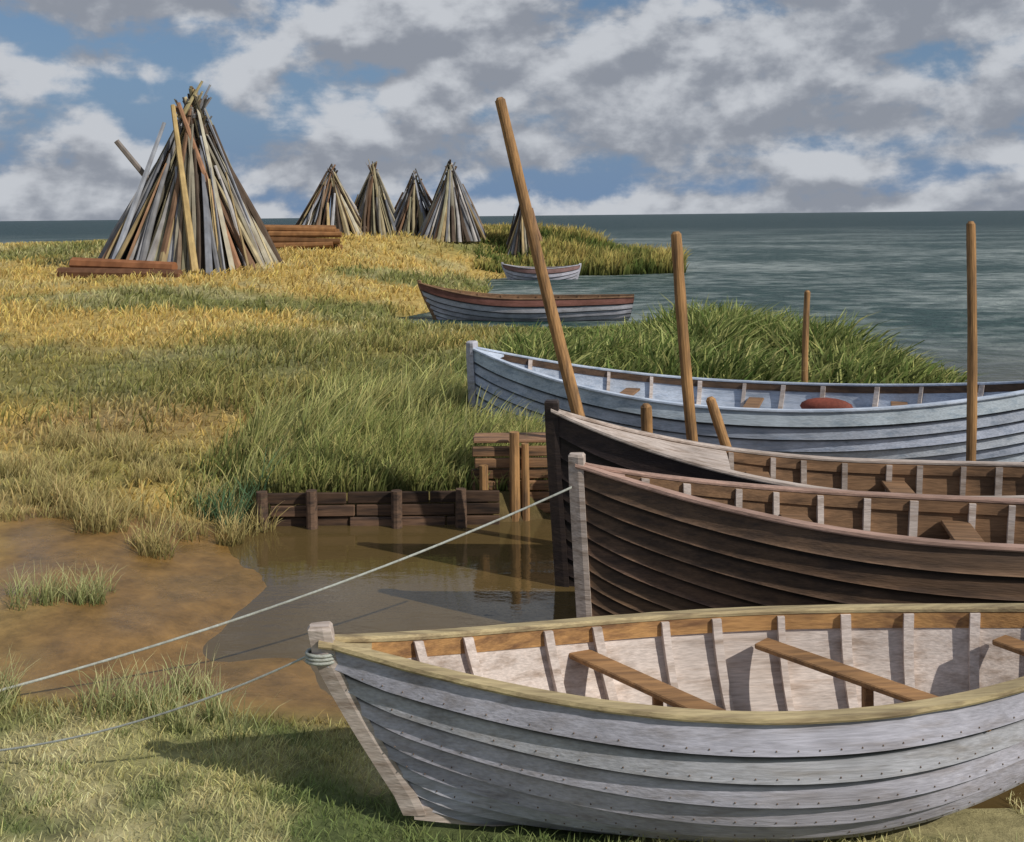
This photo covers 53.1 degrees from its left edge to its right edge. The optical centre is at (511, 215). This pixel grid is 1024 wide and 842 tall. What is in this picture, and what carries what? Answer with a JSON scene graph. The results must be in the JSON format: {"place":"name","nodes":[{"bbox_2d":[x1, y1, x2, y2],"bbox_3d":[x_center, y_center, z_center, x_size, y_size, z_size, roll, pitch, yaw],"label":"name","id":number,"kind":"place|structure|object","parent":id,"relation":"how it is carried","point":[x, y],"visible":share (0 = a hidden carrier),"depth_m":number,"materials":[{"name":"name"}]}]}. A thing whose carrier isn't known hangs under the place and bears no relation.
{"place":"outdoors","nodes":[
{"label":"outdoors","id":0,"kind":"place"},
{"bbox_2d":[0,233,1023,841],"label":"ground","id":1,"kind":"structure","parent":0,"point":[200,583],"depth_m":7.42,"materials":[{"name":"brown soil"}]},
{"bbox_2d":[0,559,308,832],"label":"straw tufts","id":2,"kind":"object","parent":1,"relation":"on","point":[52,593],"visible":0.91,"depth_m":6.12,"materials":[{"name":"green plant"}]},
{"bbox_2d":[0,410,318,559],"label":"dry tufts","id":3,"kind":"object","parent":1,"relation":"on","point":[76,508],"visible":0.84,"depth_m":10.54,"materials":[{"name":"yellow plant"}]},
{"bbox_2d":[56,80,283,277],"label":"wooden pole stack","id":4,"kind":"object","parent":1,"relation":"on","point":[190,206],"visible":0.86,"depth_m":40.51,"materials":[{"name":"brown wood"}]},
{"bbox_2d":[184,448,287,528],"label":"sedge tufts","id":5,"kind":"object","parent":1,"relation":"on","point":[215,512],"visible":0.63,"depth_m":10.53,"materials":[{"name":"green plant"}]},
{"bbox_2d":[0,317,548,432],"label":"sedge","id":6,"kind":"object","parent":1,"relation":"on","point":[422,340],"visible":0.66,"depth_m":18.52,"materials":[{"name":"green plant"}]},
{"bbox_2d":[0,230,595,520],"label":"meadow grass","id":7,"kind":"structure","parent":1,"relation":"on","point":[15,254],"depth_m":26.34,"materials":[{"name":"yellow plant"}]},
{"bbox_2d":[265,225,342,249],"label":"timber pile","id":8,"kind":"object","parent":1,"relation":"on","point":[308,236],"visible":0.75,"depth_m":50.69,"materials":[{"name":"brown wood"}]},
{"bbox_2d":[295,164,367,236],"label":"wooden pole stack","id":9,"kind":"object","parent":1,"relation":"on","point":[343,210],"visible":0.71,"depth_m":59.28,"materials":[{"name":"brown wood"}]},
{"bbox_2d":[152,362,547,519],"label":"tall grass","id":10,"kind":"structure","parent":1,"relation":"on","point":[387,458],"depth_m":11.21,"materials":[{"name":"green plant"}]},
{"bbox_2d":[256,487,466,529],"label":"posts","id":11,"kind":"object","parent":1,"relation":"on","point":[396,511],"visible":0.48,"depth_m":10.33,"materials":[{"name":"brown wood"}]},
{"bbox_2d":[348,159,402,235],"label":"wooden pole stack","id":12,"kind":"object","parent":1,"relation":"on","point":[374,206],"visible":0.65,"depth_m":59.85,"materials":[{"name":"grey wood"}]},
{"bbox_2d":[215,350,546,504],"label":"tall sedge clumps","id":13,"kind":"object","parent":1,"relation":"on","point":[363,398],"visible":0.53,"depth_m":13.13,"materials":[{"name":"green plant"}]},
{"bbox_2d":[268,490,499,525],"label":"planks","id":14,"kind":"object","parent":1,"relation":"on","point":[477,502],"visible":0.81,"depth_m":10.44,"materials":[{"name":"brown wood"}]},
{"bbox_2d":[386,168,431,235],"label":"wooden pole stack","id":15,"kind":"object","parent":1,"relation":"on","point":[410,208],"visible":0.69,"depth_m":60.39,"materials":[{"name":"grey wood"}]},
{"bbox_2d":[417,159,485,242],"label":"wooden pole stack","id":16,"kind":"object","parent":1,"relation":"on","point":[453,211],"visible":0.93,"depth_m":58.61,"materials":[{"name":"grey wood"}]},
{"bbox_2d":[471,431,549,521],"bbox_3d":[0.024,2.920,10.790,0.899,1.360,0.539,-1,0,0],"label":"jetty stub","id":17,"kind":"object","parent":1,"relation":"on","point":[525,467],"visible":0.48,"depth_m":10.65,"materials":[{"name":"brown wood"}]},
{"bbox_2d":[506,189,542,256],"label":"wooden pole stack","id":18,"kind":"object","parent":1,"relation":"on","point":[517,229],"visible":0.34,"depth_m":57.30,"materials":[{"name":"grey wood"}]},
{"bbox_2d":[305,603,1023,841],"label":"rowing boat","id":19,"kind":"object","parent":1,"relation":"on","point":[788,723],"visible":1,"depth_m":4.96,"materials":[{"name":"white paint"}]},
{"bbox_2d":[0,653,311,750],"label":"mooring rope","id":20,"kind":"object","parent":19,"relation":"attached to","point":[166,712],"visible":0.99,"depth_m":5.30,"materials":[{"name":"grey fabric"}]},
{"bbox_2d":[474,293,985,385],"bbox_3d":[3.696,2.345,21.085,8.830,1.572,13.561,-1,0,0],"label":"reed bed","id":21,"kind":"object","parent":1,"relation":"on","point":[736,342],"visible":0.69,"depth_m":17.42,"materials":[{"name":"green plant"}]},
{"bbox_2d":[0,210,1023,808],"bbox_3d":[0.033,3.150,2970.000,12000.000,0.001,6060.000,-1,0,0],"label":"water","id":22,"kind":"structure","parent":0,"point":[908,268],"depth_m":30.59,"materials":[{"name":"liquid"}]},
{"bbox_2d":[417,280,633,321],"bbox_3d":[0.377,2.626,30.814,6.569,1.365,1.587,-1,0,7],"label":"rowing boat","id":23,"kind":"object","parent":22,"relation":"on","point":[442,303],"visible":0.82,"depth_m":30.26,"materials":[{"name":"white paint"}]},
{"bbox_2d":[495,97,585,420],"bbox_3d":[0.480,1.202,9.520,1.229,4.616,0.168,-1,0,0],"label":"mooring pole","id":24,"kind":"object","parent":22,"relation":"in","point":[563,359],"visible":0.66,"depth_m":9.49,"materials":[{"name":"brown wood"}]},
{"bbox_2d":[501,262,580,279],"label":"rowing boat","id":25,"kind":"object","parent":22,"relation":"on","point":[512,272],"visible":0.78,"depth_m":49.62,"materials":[{"name":"white paint"}]},
{"bbox_2d":[472,222,691,275],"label":"spit reeds","id":26,"kind":"object","parent":22,"relation":"on","point":[598,253],"visible":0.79,"depth_m":55.05,"materials":[{"name":"green plant"}]},
{"bbox_2d":[641,403,652,432],"bbox_3d":[1.351,2.665,10.057,0.130,1.652,0.238,-1,0,39],"label":"mooring stake","id":27,"kind":"object","parent":22,"relation":"in","point":[646,418],"visible":0.25,"depth_m":9.96,"materials":[{"name":"brown wood"}]},
{"bbox_2d":[671,231,697,441],"bbox_3d":[1.754,1.821,9.995,0.373,3.332,0.134,-1,0,0],"label":"mooring pole","id":28,"kind":"object","parent":22,"relation":"in","point":[683,338],"visible":0.61,"depth_m":9.94,"materials":[{"name":"brown wood"}]},
{"bbox_2d":[706,396,731,446],"bbox_3d":[2.189,2.579,9.944,0.588,1.628,0.115,-1,0,11],"label":"mooring stake","id":29,"kind":"object","parent":22,"relation":"in","point":[718,422],"visible":0.31,"depth_m":9.94,"materials":[{"name":"brown wood"}]},
{"bbox_2d":[466,341,1023,461],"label":"rowing boat","id":30,"kind":"object","parent":22,"relation":"on","point":[926,421],"visible":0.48,"depth_m":12.29,"materials":[{"name":"blue paint"}]},
{"bbox_2d":[544,399,1023,586],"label":"rowing boat","id":31,"kind":"object","parent":22,"relation":"on","point":[605,443],"visible":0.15,"depth_m":8.68,"materials":[{"name":"brown wood"}]},
{"bbox_2d":[568,452,1023,617],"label":"rowing boat","id":32,"kind":"object","parent":22,"relation":"on","point":[643,542],"visible":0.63,"depth_m":7.25,"materials":[{"name":"brown wood"}]},
{"bbox_2d":[0,486,571,691],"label":"mooring rope","id":33,"kind":"object","parent":32,"relation":"attached to","point":[261,610],"visible":0.99,"depth_m":6.82,"materials":[{"name":"grey fabric"}]},
{"bbox_2d":[801,290,809,382],"bbox_3d":[4.423,2.242,15.409,0.152,2.227,0.129,-1,0,0],"label":"mooring pole","id":34,"kind":"object","parent":22,"relation":"in","point":[805,344],"visible":0.71,"depth_m":15.38,"materials":[{"name":"brown wood"}]},
{"bbox_2d":[966,221,976,460],"bbox_3d":[4.460,1.756,9.989,0.163,3.396,0.118,-1,0,0],"label":"mooring pole","id":35,"kind":"object","parent":22,"relation":"in","point":[971,429],"visible":0.71,"depth_m":9.95,"materials":[{"name":"brown wood"}]},
{"bbox_2d":[0,690,1023,841],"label":"foreground grass","id":36,"kind":"structure","parent":0,"point":[263,741],"depth_m":5.39,"materials":[{"name":"green plant"}]},
{"bbox_2d":[0,0,1023,220],"label":"sky","id":37,"kind":"structure","parent":0,"point":[615,107],"materials":[{"name":"blue"}]}
]}

